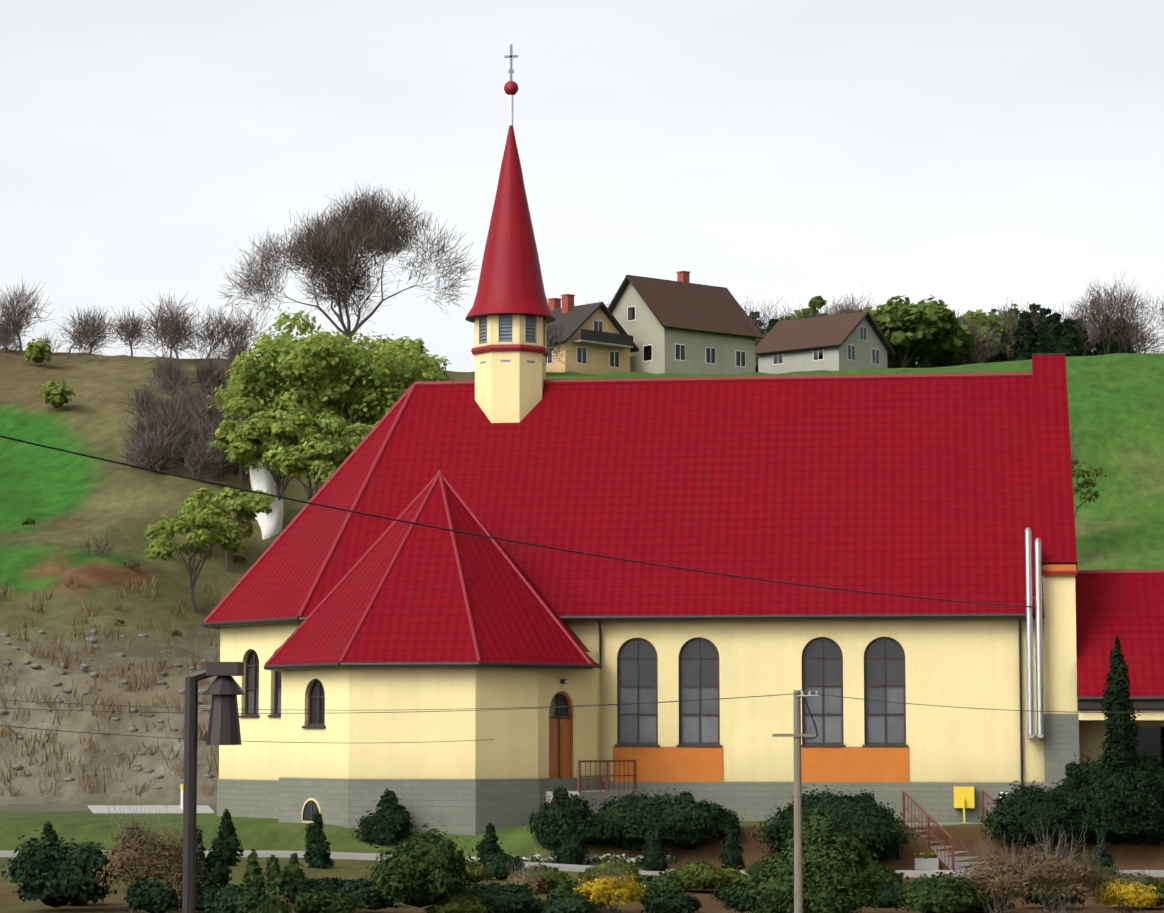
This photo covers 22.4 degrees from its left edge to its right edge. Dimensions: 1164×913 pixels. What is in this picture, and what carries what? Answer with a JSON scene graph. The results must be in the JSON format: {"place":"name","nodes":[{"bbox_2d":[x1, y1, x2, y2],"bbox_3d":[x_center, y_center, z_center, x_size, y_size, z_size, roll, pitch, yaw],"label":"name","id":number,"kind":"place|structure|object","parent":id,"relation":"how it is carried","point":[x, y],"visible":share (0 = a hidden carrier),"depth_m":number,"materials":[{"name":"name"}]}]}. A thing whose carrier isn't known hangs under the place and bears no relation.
{"place":"outdoors","nodes":[
{"label":"outdoors","id":0,"kind":"place"},
{"bbox_2d":[0,349,1163,912],"bbox_3d":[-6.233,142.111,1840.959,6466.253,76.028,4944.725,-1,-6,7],"label":"ground","id":1,"kind":"structure","parent":0,"point":[66,501],"depth_m":158.60,"materials":[{"name":"green plant"}]},
{"bbox_2d":[0,629,218,794],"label":"slope rocks","id":2,"kind":"object","parent":1,"relation":"on","point":[137,768],"visible":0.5,"depth_m":124.26,"materials":[{"name":"grey stone"}]},
{"bbox_2d":[88,805,213,812],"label":"concrete slab","id":3,"kind":"structure","parent":1,"relation":"on","point":[159,808],"depth_m":107.47,"materials":[{"name":"concrete"}]},
{"bbox_2d":[180,784,183,808],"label":"marker post","id":4,"kind":"object","parent":1,"relation":"on","point":[182,788],"visible":0.73,"depth_m":108.16,"materials":[{"name":"white paint"}]},
{"bbox_2d":[182,662,245,912],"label":"street lamp","id":5,"kind":"object","parent":1,"relation":"on","point":[224,689],"visible":1,"depth_m":21.58,"materials":[{"name":"black metal"}]},
{"bbox_2d":[24,307,456,561],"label":"leafy trees","id":6,"kind":"object","parent":1,"relation":"on","point":[327,370],"visible":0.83,"depth_m":187.64,"materials":[{"name":"green plant"}]},
{"bbox_2d":[250,456,282,539],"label":"statue","id":7,"kind":"object","parent":1,"relation":"on","point":[270,523],"visible":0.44,"depth_m":182.35,"materials":[{"name":"white stone"}]},
{"bbox_2d":[278,777,601,835],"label":"stone base wall","id":8,"kind":"structure","parent":1,"relation":"on","point":[474,807],"depth_m":89.31,"materials":[{"name":"grey stone"}]},
{"bbox_2d":[281,652,599,778],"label":"chapel walls","id":9,"kind":"structure","parent":1,"relation":"on","point":[351,743],"depth_m":89.67,"materials":[{"name":"beige paint"}]},
{"bbox_2d":[549,691,572,777],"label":"church door","id":10,"kind":"structure","parent":9,"relation":"in","point":[566,748],"depth_m":91.87,"materials":[{"name":"brown wood"}]},
{"bbox_2d":[0,560,1130,901],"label":"tan shrubs","id":11,"kind":"object","parent":1,"relation":"on","point":[122,860],"visible":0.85,"depth_m":65.99,"materials":[{"name":"brown plant"}]},
{"bbox_2d":[466,854,674,864],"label":"white blossom","id":12,"kind":"object","parent":1,"relation":"on","point":[591,857],"visible":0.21,"depth_m":87.24,"materials":[{"name":"white plant"}]},
{"bbox_2d":[21,517,1120,912],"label":"green bushes","id":13,"kind":"object","parent":1,"relation":"on","point":[839,873],"visible":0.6,"depth_m":64.86,"materials":[{"name":"green plant"}]},
{"bbox_2d":[0,182,1163,616],"bbox_3d":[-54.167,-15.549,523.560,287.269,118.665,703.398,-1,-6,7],"label":"bare twigs","id":14,"kind":"object","parent":1,"relation":"on","point":[180,422],"visible":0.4,"depth_m":246.03,"materials":[{"name":"grey plant"}]},
{"bbox_2d":[0,208,1163,912],"bbox_3d":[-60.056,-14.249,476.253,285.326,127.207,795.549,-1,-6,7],"label":"tree branches","id":15,"kind":"object","parent":1,"relation":"on","point":[348,330],"visible":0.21,"depth_m":244.65,"materials":[{"name":"brown plant"}]},
{"bbox_2d":[0,850,1163,876],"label":"footpath kerbs","id":16,"kind":"structure","parent":1,"relation":"on","point":[564,867],"depth_m":84.65,"materials":[{"name":"concrete"}]},
{"bbox_2d":[1,303,1163,912],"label":"evergreen shrubs","id":17,"kind":"object","parent":1,"relation":"on","point":[1113,791],"visible":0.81,"depth_m":87.20,"materials":[{"name":"green plant"}]},
{"bbox_2d":[546,308,629,374],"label":"house walls","id":18,"kind":"structure","parent":1,"relation":"on","point":[597,360],"depth_m":260.13,"materials":[{"name":"beige paint"}]},
{"bbox_2d":[546,321,618,366],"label":"house windows","id":19,"kind":"structure","parent":18,"relation":"in","point":[581,355],"depth_m":260.54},
{"bbox_2d":[546,320,618,367],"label":"window frames","id":20,"kind":"structure","parent":18,"relation":"in","point":[586,348],"depth_m":260.80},
{"bbox_2d":[547,302,638,352],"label":"house roof","id":21,"kind":"object","parent":18,"relation":"on","point":[574,318],"visible":0.36,"depth_m":261.09,"materials":[{"name":"grey tile"}]},
{"bbox_2d":[547,294,574,313],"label":"chimneys","id":22,"kind":"object","parent":21,"relation":"on","point":[567,303],"visible":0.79,"depth_m":263.22,"materials":[{"name":"red brick"}]},
{"bbox_2d":[572,340,632,348],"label":"balcony floor","id":23,"kind":"structure","parent":18,"relation":"attached to","point":[603,344],"depth_m":259.77,"materials":[{"name":"grey concrete"}]},
{"bbox_2d":[576,329,632,345],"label":"balcony railing","id":24,"kind":"object","parent":18,"relation":"attached to","point":[606,337],"visible":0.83,"depth_m":259.81,"materials":[{"name":"black metal"}]},
{"bbox_2d":[545,790,635,814],"bbox_3d":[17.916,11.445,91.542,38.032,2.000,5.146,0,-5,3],"label":"landing","id":25,"kind":"object","parent":1,"relation":"on","point":[599,796],"visible":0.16,"depth_m":90.79,"materials":[{"name":"grey concrete"}]},
{"bbox_2d":[106,308,1105,912],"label":"shrubs","id":26,"kind":"object","parent":1,"relation":"on","point":[1052,908],"visible":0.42,"depth_m":65.53,"materials":[{"name":"plant"}]},
{"bbox_2d":[219,618,1044,781],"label":"nave walls","id":27,"kind":"structure","parent":1,"relation":"on","point":[968,664],"depth_m":93.67,"materials":[{"name":"paint"}]},
{"bbox_2d":[239,637,907,820],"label":"church windows","id":28,"kind":"structure","parent":27,"relation":"in","point":[716,744],"depth_m":93.93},
{"bbox_2d":[248,639,903,820],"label":"church glass","id":29,"kind":"object","parent":28,"relation":"in","point":[812,676],"visible":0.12,"depth_m":93.98,"materials":[{"name":"grey glass"}]},
{"bbox_2d":[203,344,1163,822],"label":"roof ridge trim","id":30,"kind":"structure","parent":27,"relation":"attached to","point":[752,801],"depth_m":93.32,"materials":[{"name":"red metal"}]},
{"bbox_2d":[207,353,1163,695],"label":"church roof","id":31,"kind":"structure","parent":27,"relation":"on","point":[927,489],"depth_m":96.61,"materials":[{"name":"red tile"}]},
{"bbox_2d":[474,313,546,422],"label":"tower shaft","id":32,"kind":"object","parent":31,"relation":"on","point":[511,391],"visible":0.54,"depth_m":100.89,"materials":[{"name":"beige paint"}]},
{"bbox_2d":[465,125,555,319],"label":"spire","id":33,"kind":"structure","parent":32,"relation":"on","point":[510,280],"depth_m":101.59,"materials":[{"name":"red metal"}]},
{"bbox_2d":[504,81,517,125],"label":"spire finial","id":34,"kind":"object","parent":33,"relation":"on","point":[510,88],"visible":0.88,"depth_m":102.76,"materials":[{"name":"metal"}]},
{"bbox_2d":[504,44,517,80],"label":"cross","id":35,"kind":"object","parent":34,"relation":"on","point":[511,56],"visible":0.88,"depth_m":102.98,"materials":[{"name":"grey metal"}]},
{"bbox_2d":[480,315,544,365],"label":"louvered openings","id":36,"kind":"object","parent":32,"relation":"in","point":[505,328],"visible":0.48,"depth_m":101.14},
{"bbox_2d":[202,313,1163,787],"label":"church gutters","id":37,"kind":"object","parent":31,"relation":"attached to","point":[1142,703],"visible":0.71,"depth_m":92.76,"materials":[{"name":"metal"}]},
{"bbox_2d":[0,435,1147,742],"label":"overhead wires","id":38,"kind":"object","parent":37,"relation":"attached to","point":[476,535],"visible":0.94,"depth_m":63.65,"materials":[{"name":"black metal"}]},
{"bbox_2d":[613,564,1075,781],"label":"wall panels","id":39,"kind":"object","parent":27,"relation":"attached to","point":[818,764],"visible":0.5,"depth_m":93.42,"materials":[{"name":"orange paint"}]},
{"bbox_2d":[1024,528,1043,737],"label":"chimney pipes","id":40,"kind":"object","parent":27,"relation":"attached to","point":[1029,633],"visible":1,"depth_m":92.10,"materials":[{"name":"silver metal"}]},
{"bbox_2d":[612,282,754,374],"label":"house walls","id":41,"kind":"structure","parent":1,"relation":"on","point":[645,327],"depth_m":264.00,"materials":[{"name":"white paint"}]},
{"bbox_2d":[608,275,763,338],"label":"house roof","id":42,"kind":"object","parent":41,"relation":"on","point":[693,307],"visible":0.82,"depth_m":266.32,"materials":[{"name":"brown tile"}]},
{"bbox_2d":[676,271,689,283],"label":"house chimneys","id":43,"kind":"object","parent":42,"relation":"on","point":[683,276],"visible":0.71,"depth_m":269.48,"materials":[{"name":"red brick"}]},
{"bbox_2d":[628,306,744,366],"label":"house windows","id":44,"kind":"structure","parent":41,"relation":"in","point":[740,358],"depth_m":264.58,"materials":[{"name":"black glass"}]},
{"bbox_2d":[627,306,745,367],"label":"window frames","id":45,"kind":"structure","parent":41,"relation":"in","point":[684,344],"depth_m":264.56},
{"bbox_2d":[367,855,1163,912],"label":"low shrubs","id":46,"kind":"object","parent":1,"relation":"on","point":[700,876],"visible":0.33,"depth_m":73.28,"materials":[{"name":"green plant"}]},
{"bbox_2d":[772,690,821,912],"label":"utility pole","id":47,"kind":"object","parent":1,"relation":"on","point":[797,735],"visible":1,"depth_m":59.47,"materials":[{"name":"grey concrete"}]},
{"bbox_2d":[578,760,1035,869],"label":"railings","id":48,"kind":"object","parent":1,"relation":"on","point":[634,775],"visible":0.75,"depth_m":90.26,"materials":[{"name":"brown metal"}]},
{"bbox_2d":[758,318,886,373],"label":"house walls","id":49,"kind":"structure","parent":1,"relation":"on","point":[835,358],"depth_m":279.46,"materials":[{"name":"white paint"}]},
{"bbox_2d":[755,311,895,355],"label":"house roof","id":50,"kind":"object","parent":49,"relation":"on","point":[811,333],"visible":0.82,"depth_m":280.92,"materials":[{"name":"brown tile"}]},
{"bbox_2d":[773,327,878,363],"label":"house windows","id":51,"kind":"structure","parent":49,"relation":"in","point":[778,357],"depth_m":279.83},
{"bbox_2d":[773,326,878,364],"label":"window frames","id":52,"kind":"structure","parent":49,"relation":"in","point":[847,349],"depth_m":278.37,"materials":[{"name":"white"}]},
{"bbox_2d":[572,851,1162,909],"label":"yellow flowering shrubs","id":53,"kind":"object","parent":1,"relation":"on","point":[629,891],"visible":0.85,"depth_m":64.76,"materials":[{"name":"yellow plant"}]},
{"bbox_2d":[915,858,938,869],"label":"planter","id":54,"kind":"object","parent":1,"relation":"on","point":[927,864],"visible":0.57,"depth_m":87.25,"materials":[{"name":"concrete"}]},
{"bbox_2d":[900,822,983,869],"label":"bank stairs","id":55,"kind":"structure","parent":1,"relation":"on","point":[945,861],"depth_m":88.23,"materials":[{"name":"concrete"}]},
{"bbox_2d":[954,786,973,821],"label":"gas box","id":56,"kind":"object","parent":1,"relation":"on","point":[963,797],"visible":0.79,"depth_m":92.33,"materials":[{"name":"yellow metal"}]},
{"bbox_2d":[1077,696,1163,768],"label":"annex walls","id":57,"kind":"structure","parent":1,"relation":"on","point":[1091,736],"depth_m":94.38,"materials":[{"name":"beige paint"}]},
{"bbox_2d":[1130,727,1163,768],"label":"annex openings","id":58,"kind":"object","parent":57,"relation":"in","point":[1151,739],"visible":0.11,"depth_m":94.14,"materials":[{"name":"black"}]},
{"bbox_2d":[0,0,1163,371],"label":"sky","id":59,"kind":"structure","parent":0,"point":[971,155],"materials":[{"name":"white"}]},
{"bbox_2d":[755,295,1106,502],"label":"trees","id":60,"kind":"object","parent":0,"point":[935,327],"visible":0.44,"depth_m":287.80,"materials":[{"name":"green plant"}]}
]}

